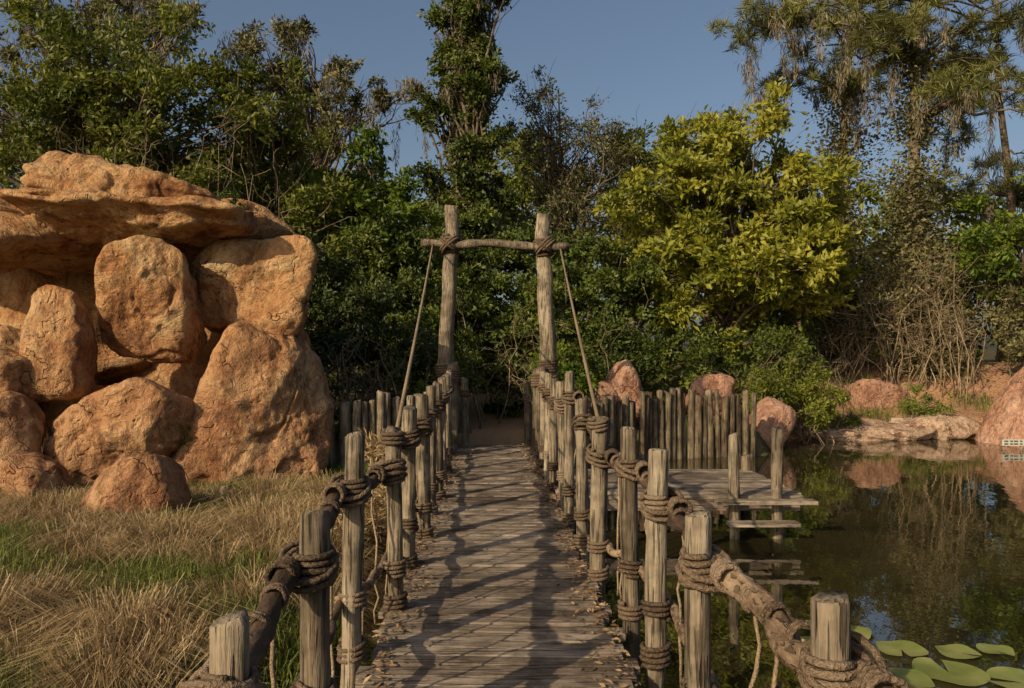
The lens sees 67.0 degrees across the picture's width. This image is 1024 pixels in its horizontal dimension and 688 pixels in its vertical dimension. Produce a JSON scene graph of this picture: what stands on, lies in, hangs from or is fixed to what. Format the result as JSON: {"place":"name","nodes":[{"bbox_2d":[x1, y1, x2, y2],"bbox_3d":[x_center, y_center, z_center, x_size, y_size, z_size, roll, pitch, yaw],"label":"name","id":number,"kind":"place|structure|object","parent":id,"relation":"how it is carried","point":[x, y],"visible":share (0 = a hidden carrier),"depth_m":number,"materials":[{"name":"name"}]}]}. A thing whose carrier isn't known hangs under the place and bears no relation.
{"place":"outdoors","nodes":[
{"label":"outdoors","id":0,"kind":"place"},
{"bbox_2d":[0,467,415,687],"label":"dry grass","id":1,"kind":"structure","parent":0,"point":[271,526],"depth_m":6.79,"materials":[{"name":"plant"}]},
{"bbox_2d":[1,348,1020,687],"bbox_3d":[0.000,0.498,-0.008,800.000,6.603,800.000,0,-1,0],"label":"ground","id":2,"kind":"structure","parent":0,"point":[507,430],"depth_m":25.67,"materials":[{"name":"soil"}]},
{"bbox_2d":[0,0,214,382],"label":"mossy oak tree","id":3,"kind":"object","parent":2,"relation":"on","point":[126,7],"visible":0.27,"depth_m":27.90,"materials":[{"name":"green plant"}]},
{"bbox_2d":[78,453,191,522],"bbox_3d":[-5.025,2.038,10.272,1.423,1.171,0.909,0,-1,-21],"label":"boulder","id":4,"kind":"object","parent":2,"relation":"on","point":[145,479],"visible":0.58,"depth_m":9.99,"materials":[{"name":"orange stone"}]},
{"bbox_2d":[0,0,279,193],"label":"oak tree","id":5,"kind":"object","parent":2,"relation":"on","point":[93,94],"visible":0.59,"depth_m":20.80,"materials":[{"name":"green plant"}]},
{"bbox_2d":[0,150,333,498],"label":"rock formation","id":6,"kind":"object","parent":2,"relation":"on","point":[160,308],"visible":0.98,"depth_m":12.96,"materials":[{"name":"brown stone"}]},
{"bbox_2d":[180,187,244,452],"bbox_3d":[-5.408,-0.696,14.086,0.997,4.946,3.370,0,-1,-19],"label":"rock ivy","id":7,"kind":"object","parent":6,"relation":"attached to","point":[234,199],"visible":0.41,"depth_m":15.40,"materials":[{"name":"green plant"}]},
{"bbox_2d":[179,42,399,327],"bbox_3d":[-6.441,-2.896,22.576,6.369,11.550,5.499,0,-1,0],"label":"oak tree","id":8,"kind":"object","parent":2,"relation":"on","point":[291,144],"visible":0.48,"depth_m":22.50,"materials":[{"name":"green plant"}]},
{"bbox_2d":[221,456,377,498],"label":"weeds","id":9,"kind":"object","parent":2,"relation":"on","point":[373,459],"visible":0.12,"depth_m":11.94,"materials":[{"name":"beige plant"}]},
{"bbox_2d":[212,13,438,332],"bbox_3d":[-7.408,-5.241,31.039,9.187,16.558,6.173,0,-1,0],"label":"mossy oak tree","id":10,"kind":"object","parent":2,"relation":"on","point":[283,30],"visible":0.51,"depth_m":30.36,"materials":[{"name":"green plant"}]},
{"bbox_2d":[332,427,386,548],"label":"rail weeds","id":11,"kind":"object","parent":2,"relation":"on","point":[379,500],"visible":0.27,"depth_m":9.46,"materials":[{"name":"brown plant"}]},
{"bbox_2d":[286,223,456,438],"bbox_3d":[-5.061,-0.119,20.326,7.038,6.208,4.274,0,-1,22],"label":"understory shrub","id":12,"kind":"object","parent":2,"relation":"on","point":[362,304],"visible":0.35,"depth_m":19.57,"materials":[{"name":"green plant"}]},
{"bbox_2d":[327,390,425,469],"bbox_3d":[-2.507,1.953,14.572,2.288,2.183,0.442,1,-1,-29],"label":"palisade fence","id":13,"kind":"object","parent":2,"relation":"on","point":[360,414],"visible":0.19,"depth_m":14.31,"materials":[{"name":"brown wood"}]},
{"bbox_2d":[288,113,474,404],"bbox_3d":[-4.631,-2.074,25.045,5.158,9.997,5.729,1,-1,-38],"label":"oak tree","id":14,"kind":"object","parent":2,"relation":"on","point":[370,203],"visible":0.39,"depth_m":24.17,"materials":[{"name":"green plant"}]},
{"bbox_2d":[316,210,497,432],"bbox_3d":[-3.097,-0.691,22.122,6.075,6.458,4.458,-1,-1,33],"label":"understory shrub","id":15,"kind":"object","parent":2,"relation":"on","point":[408,279],"visible":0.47,"depth_m":21.82,"materials":[{"name":"green plant"}]},
{"bbox_2d":[47,94,870,444],"bbox_3d":[-0.025,-1.356,21.814,23.753,9.896,4.271,0,-1,-11],"label":"bare brush","id":16,"kind":"object","parent":2,"relation":"on","point":[345,218],"visible":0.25,"depth_m":20.42,"materials":[{"name":"brown plant"}]},
{"bbox_2d":[400,0,520,394],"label":"vine covered tree","id":17,"kind":"object","parent":2,"relation":"on","point":[467,92],"visible":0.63,"depth_m":29.58,"materials":[{"name":"green plant"}]},
{"bbox_2d":[311,290,652,437],"bbox_3d":[-1.179,0.481,20.422,9.199,4.828,5.550,1,-1,-43],"label":"bare brush","id":18,"kind":"object","parent":2,"relation":"on","point":[346,387],"visible":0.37,"depth_m":18.76,"materials":[{"name":"brown plant"}]},
{"bbox_2d":[381,205,608,460],"bbox_3d":[-0.370,-0.064,11.646,3.227,6.159,11.188,0,-1,0],"label":"rope gate frame","id":19,"kind":"object","parent":2,"relation":"on","point":[450,244],"visible":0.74,"depth_m":16.82,"materials":[{"name":"wood"},{"name":"rope"},{"name":"pale rope"}]},
{"bbox_2d":[458,377,532,444],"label":"path bollards","id":20,"kind":"object","parent":2,"relation":"on","point":[464,396],"visible":0.89,"depth_m":18.90,"materials":[{"name":"wood"}]},
{"bbox_2d":[397,323,603,427],"bbox_3d":[-0.462,1.226,19.619,5.299,3.713,3.333,0,-1,-17],"label":"gate vine","id":21,"kind":"object","parent":2,"relation":"on","point":[581,383],"visible":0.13,"depth_m":19.13,"materials":[{"name":"green plant"}]},
{"bbox_2d":[0,357,1002,687],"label":"green grass","id":22,"kind":"structure","parent":2,"relation":"on","point":[288,651],"depth_m":7.32,"materials":[{"name":"green plant"}]},
{"bbox_2d":[0,109,1023,386],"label":"distant trees","id":23,"kind":"object","parent":2,"relation":"on","point":[514,183],"visible":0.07,"depth_m":38.97,"materials":[{"name":"green plant"}]},
{"bbox_2d":[415,256,636,418],"bbox_3d":[0.070,0.022,23.800,7.470,5.332,3.229,0,-1,13],"label":"vine thicket","id":24,"kind":"object","parent":2,"relation":"on","point":[503,321],"visible":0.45,"depth_m":23.46,"materials":[{"name":"green plant"}]},
{"bbox_2d":[406,199,664,398],"bbox_3d":[0.723,-1.285,25.663,8.687,7.209,3.894,0,-1,15],"label":"vine thicket","id":25,"kind":"object","parent":2,"relation":"on","point":[616,281],"visible":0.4,"depth_m":24.72,"materials":[{"name":"green plant"}]},
{"bbox_2d":[179,370,910,687],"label":"wooden footbridge","id":26,"kind":"object","parent":2,"relation":"on","point":[493,617],"visible":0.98,"depth_m":5.40,"materials":[{"name":"brown wood"}]},
{"bbox_2d":[360,441,643,687],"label":"leaf litter","id":27,"kind":"object","parent":26,"relation":"on","point":[595,615],"visible":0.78,"depth_m":6.51,"materials":[{"name":"brown plant"}]},
{"bbox_2d":[489,63,643,379],"bbox_3d":[2.120,-4.533,32.980,7.013,15.171,6.230,0,-1,16],"label":"sparse tree","id":28,"kind":"object","parent":2,"relation":"on","point":[563,205],"visible":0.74,"depth_m":32.62,"materials":[{"name":"green plant"}]},
{"bbox_2d":[591,381,619,403],"bbox_3d":[2.426,1.653,20.989,1.380,1.292,1.168,0,-1,0],"label":"shore rock","id":29,"kind":"object","parent":2,"relation":"on","point":[608,389],"visible":0.18,"depth_m":20.62,"materials":[{"name":"brown stone"}]},
{"bbox_2d":[606,359,642,421],"bbox_3d":[3.124,1.264,21.089,1.037,1.692,1.094,0,-1,0],"label":"shore rock","id":30,"kind":"object","parent":2,"relation":"on","point":[623,378],"visible":0.63,"depth_m":20.63,"materials":[{"name":"brown stone"}]},
{"bbox_2d":[574,109,692,369],"bbox_3d":[6.040,-3.740,34.320,6.124,13.643,5.619,0,-1,-22],"label":"sparse tree","id":31,"kind":"object","parent":2,"relation":"on","point":[613,185],"visible":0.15,"depth_m":34.34,"materials":[{"name":"green plant"}]},
{"bbox_2d":[574,387,756,468],"bbox_3d":[3.396,2.080,18.220,5.975,2.051,0.919,1,-1,-32],"label":"palisade fence","id":32,"kind":"object","parent":2,"relation":"on","point":[659,427],"visible":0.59,"depth_m":19.07,"materials":[{"name":"brown wood"}]},
{"bbox_2d":[685,373,734,422],"bbox_3d":[5.754,1.622,22.545,1.376,1.549,1.429,0,-1,0],"label":"shore rock","id":33,"kind":"object","parent":2,"relation":"on","point":[723,384],"visible":0.4,"depth_m":22.03,"materials":[{"name":"brown stone"}]},
{"bbox_2d":[557,260,882,412],"bbox_3d":[7.653,-0.446,25.765,14.274,6.012,5.676,1,-1,-41],"label":"understory shrub","id":34,"kind":"object","parent":2,"relation":"on","point":[639,356],"visible":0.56,"depth_m":23.79,"materials":[{"name":"green plant"}]},
{"bbox_2d":[591,76,882,369],"bbox_3d":[7.316,-3.518,25.398,8.961,11.146,6.751,0,-1,16],"label":"broadleaf tree","id":35,"kind":"object","parent":2,"relation":"on","point":[742,268],"visible":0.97,"depth_m":24.47,"materials":[{"name":"green plant"}]},
{"bbox_2d":[749,396,796,448],"bbox_3d":[7.049,2.262,21.116,1.375,1.613,1.486,0,-1,0],"label":"shore rock","id":36,"kind":"object","parent":2,"relation":"on","point":[770,412],"visible":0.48,"depth_m":20.75,"materials":[{"name":"brown stone"}]},
{"bbox_2d":[729,355,851,445],"bbox_3d":[8.076,2.214,22.570,3.502,3.836,2.421,0,-1,0],"label":"bank shrub","id":37,"kind":"object","parent":2,"relation":"on","point":[778,387],"visible":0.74,"depth_m":22.29,"materials":[{"name":"green plant"}]},
{"bbox_2d":[732,0,944,369],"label":"pine tree","id":38,"kind":"object","parent":2,"relation":"on","point":[846,98],"visible":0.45,"depth_m":29.49,"materials":[{"name":"green plant"}]},
{"bbox_2d":[704,0,1023,386],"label":"pine tree","id":39,"kind":"object","parent":2,"relation":"on","point":[914,53],"visible":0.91,"depth_m":27.98,"materials":[{"name":"green plant"}]},
{"bbox_2d":[795,418,936,440],"bbox_3d":[10.915,2.754,23.857,4.573,0.867,1.863,0,-1,0],"label":"shore ledge","id":40,"kind":"object","parent":2,"relation":"on","point":[876,430],"visible":0.67,"depth_m":23.13,"materials":[{"name":"beige stone"}]},
{"bbox_2d":[839,378,909,410],"bbox_3d":[12.257,1.925,25.922,2.348,1.583,1.726,0,-1,0],"label":"shore rock","id":41,"kind":"object","parent":2,"relation":"on","point":[872,393],"visible":0.47,"depth_m":25.18,"materials":[{"name":"brown stone"}]},
{"bbox_2d":[825,383,956,429],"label":"bank shrub","id":42,"kind":"object","parent":2,"relation":"on","point":[907,405],"visible":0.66,"depth_m":24.05,"materials":[{"name":"green plant"}]},
{"bbox_2d":[775,216,1010,404],"bbox_3d":[13.155,-1.273,27.322,9.192,6.819,4.000,0,-1,16],"label":"bare brush","id":43,"kind":"object","parent":2,"relation":"on","point":[961,333],"visible":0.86,"depth_m":27.02,"materials":[{"name":"brown plant"}]},
{"bbox_2d":[845,236,1023,385],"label":"understory shrub","id":44,"kind":"object","parent":2,"relation":"on","point":[1014,348],"visible":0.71,"depth_m":27.41,"materials":[{"name":"green plant"}]},
{"bbox_2d":[889,413,981,438],"bbox_3d":[13.314,2.652,24.390,3.384,0.969,2.189,0,-1,0],"label":"shore ledge","id":45,"kind":"object","parent":2,"relation":"on","point":[946,426],"visible":0.48,"depth_m":23.56,"materials":[{"name":"beige stone"}]},
{"bbox_2d":[887,0,1023,361],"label":"pine tree","id":46,"kind":"object","parent":2,"relation":"on","point":[1010,191],"visible":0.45,"depth_m":31.02,"materials":[{"name":"green plant"}]},
{"bbox_2d":[943,173,1023,367],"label":"broadleaf tree","id":47,"kind":"object","parent":2,"relation":"on","point":[984,238],"visible":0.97,"depth_m":26.11,"materials":[{"name":"green plant"}]},
{"bbox_2d":[0,0,1023,352],"label":"sky","id":48,"kind":"structure","parent":0,"point":[658,58],"materials":[{"name":"blue"}]},
{"bbox_2d":[336,439,1023,687],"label":"pond water","id":49,"kind":"structure","parent":0,"point":[920,542],"depth_m":9.89,"materials":[{"name":"green liquid"}]},
{"bbox_2d":[554,426,817,538],"bbox_3d":[2.378,2.278,11.884,3.504,2.239,3.060,0,-1,0],"label":"wooden dock","id":50,"kind":"object","parent":49,"relation":"in","point":[733,489],"visible":0.4,"depth_m":10.88,"materials":[{"name":"brown wood"}]},
{"bbox_2d":[800,636,809,642],"bbox_3d":[2.620,2.593,6.686,0.424,0.021,0.418,0,-1,0],"label":"lily pad","id":51,"kind":"object","parent":49,"relation":"on","point":[807,638],"visible":0.06,"depth_m":6.84,"materials":[{"name":"green plant"}]},
{"bbox_2d":[851,625,871,639],"bbox_3d":[3.006,2.594,7.012,0.483,0.021,0.485,0,-1,0],"label":"lily pad","id":52,"kind":"object","parent":49,"relation":"on","point":[865,632],"visible":0.12,"depth_m":7.01,"materials":[{"name":"green plant"}]},
{"bbox_2d":[876,640,928,656],"bbox_3d":[3.300,2.578,6.551,0.404,0.021,0.399,0,-1,0],"label":"lily pad","id":53,"kind":"object","parent":49,"relation":"on","point":[909,648],"visible":0.99,"depth_m":6.58,"materials":[{"name":"green plant"}]},
{"bbox_2d":[888,668,934,687],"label":"lily pad","id":54,"kind":"object","parent":49,"relation":"on","point":[913,678],"visible":0.58,"depth_m":5.99,"materials":[{"name":"green plant"}]},
{"bbox_2d":[912,657,990,685],"bbox_3d":[3.443,2.583,6.103,0.545,0.021,0.546,0,-1,0],"label":"lily pad","id":55,"kind":"object","parent":49,"relation":"on","point":[959,673],"visible":1,"depth_m":6.11,"materials":[{"name":"green plant"}]},
{"bbox_2d":[935,644,981,658],"bbox_3d":[3.751,2.586,6.503,0.343,0.020,0.342,0,-1,0],"label":"lily pad","id":56,"kind":"object","parent":49,"relation":"on","point":[955,651],"visible":1,"depth_m":6.53,"materials":[{"name":"green plant"}]},
{"bbox_2d":[976,643,1014,655],"bbox_3d":[4.102,2.587,6.562,0.284,0.021,0.281,0,-1,0],"label":"lily pad","id":57,"kind":"object","parent":49,"relation":"on","point":[992,649],"visible":1,"depth_m":6.58,"materials":[{"name":"green plant"}]},
{"bbox_2d":[975,366,1023,447],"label":"shore rock","id":58,"kind":"object","parent":49,"relation":"in","point":[1003,418],"visible":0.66,"depth_m":22.36,"materials":[{"name":"brown stone"}]},
{"bbox_2d":[986,666,1023,687],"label":"lily pad","id":59,"kind":"object","parent":49,"relation":"on","point":[1016,675],"visible":1,"depth_m":6.02,"materials":[{"name":"green plant"}]},
{"bbox_2d":[1002,439,1023,449],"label":"warning sign","id":60,"kind":"object","parent":49,"relation":"in","point":[1013,442],"visible":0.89,"depth_m":20.74,"materials":[{"name":"beige paint"}]}
]}

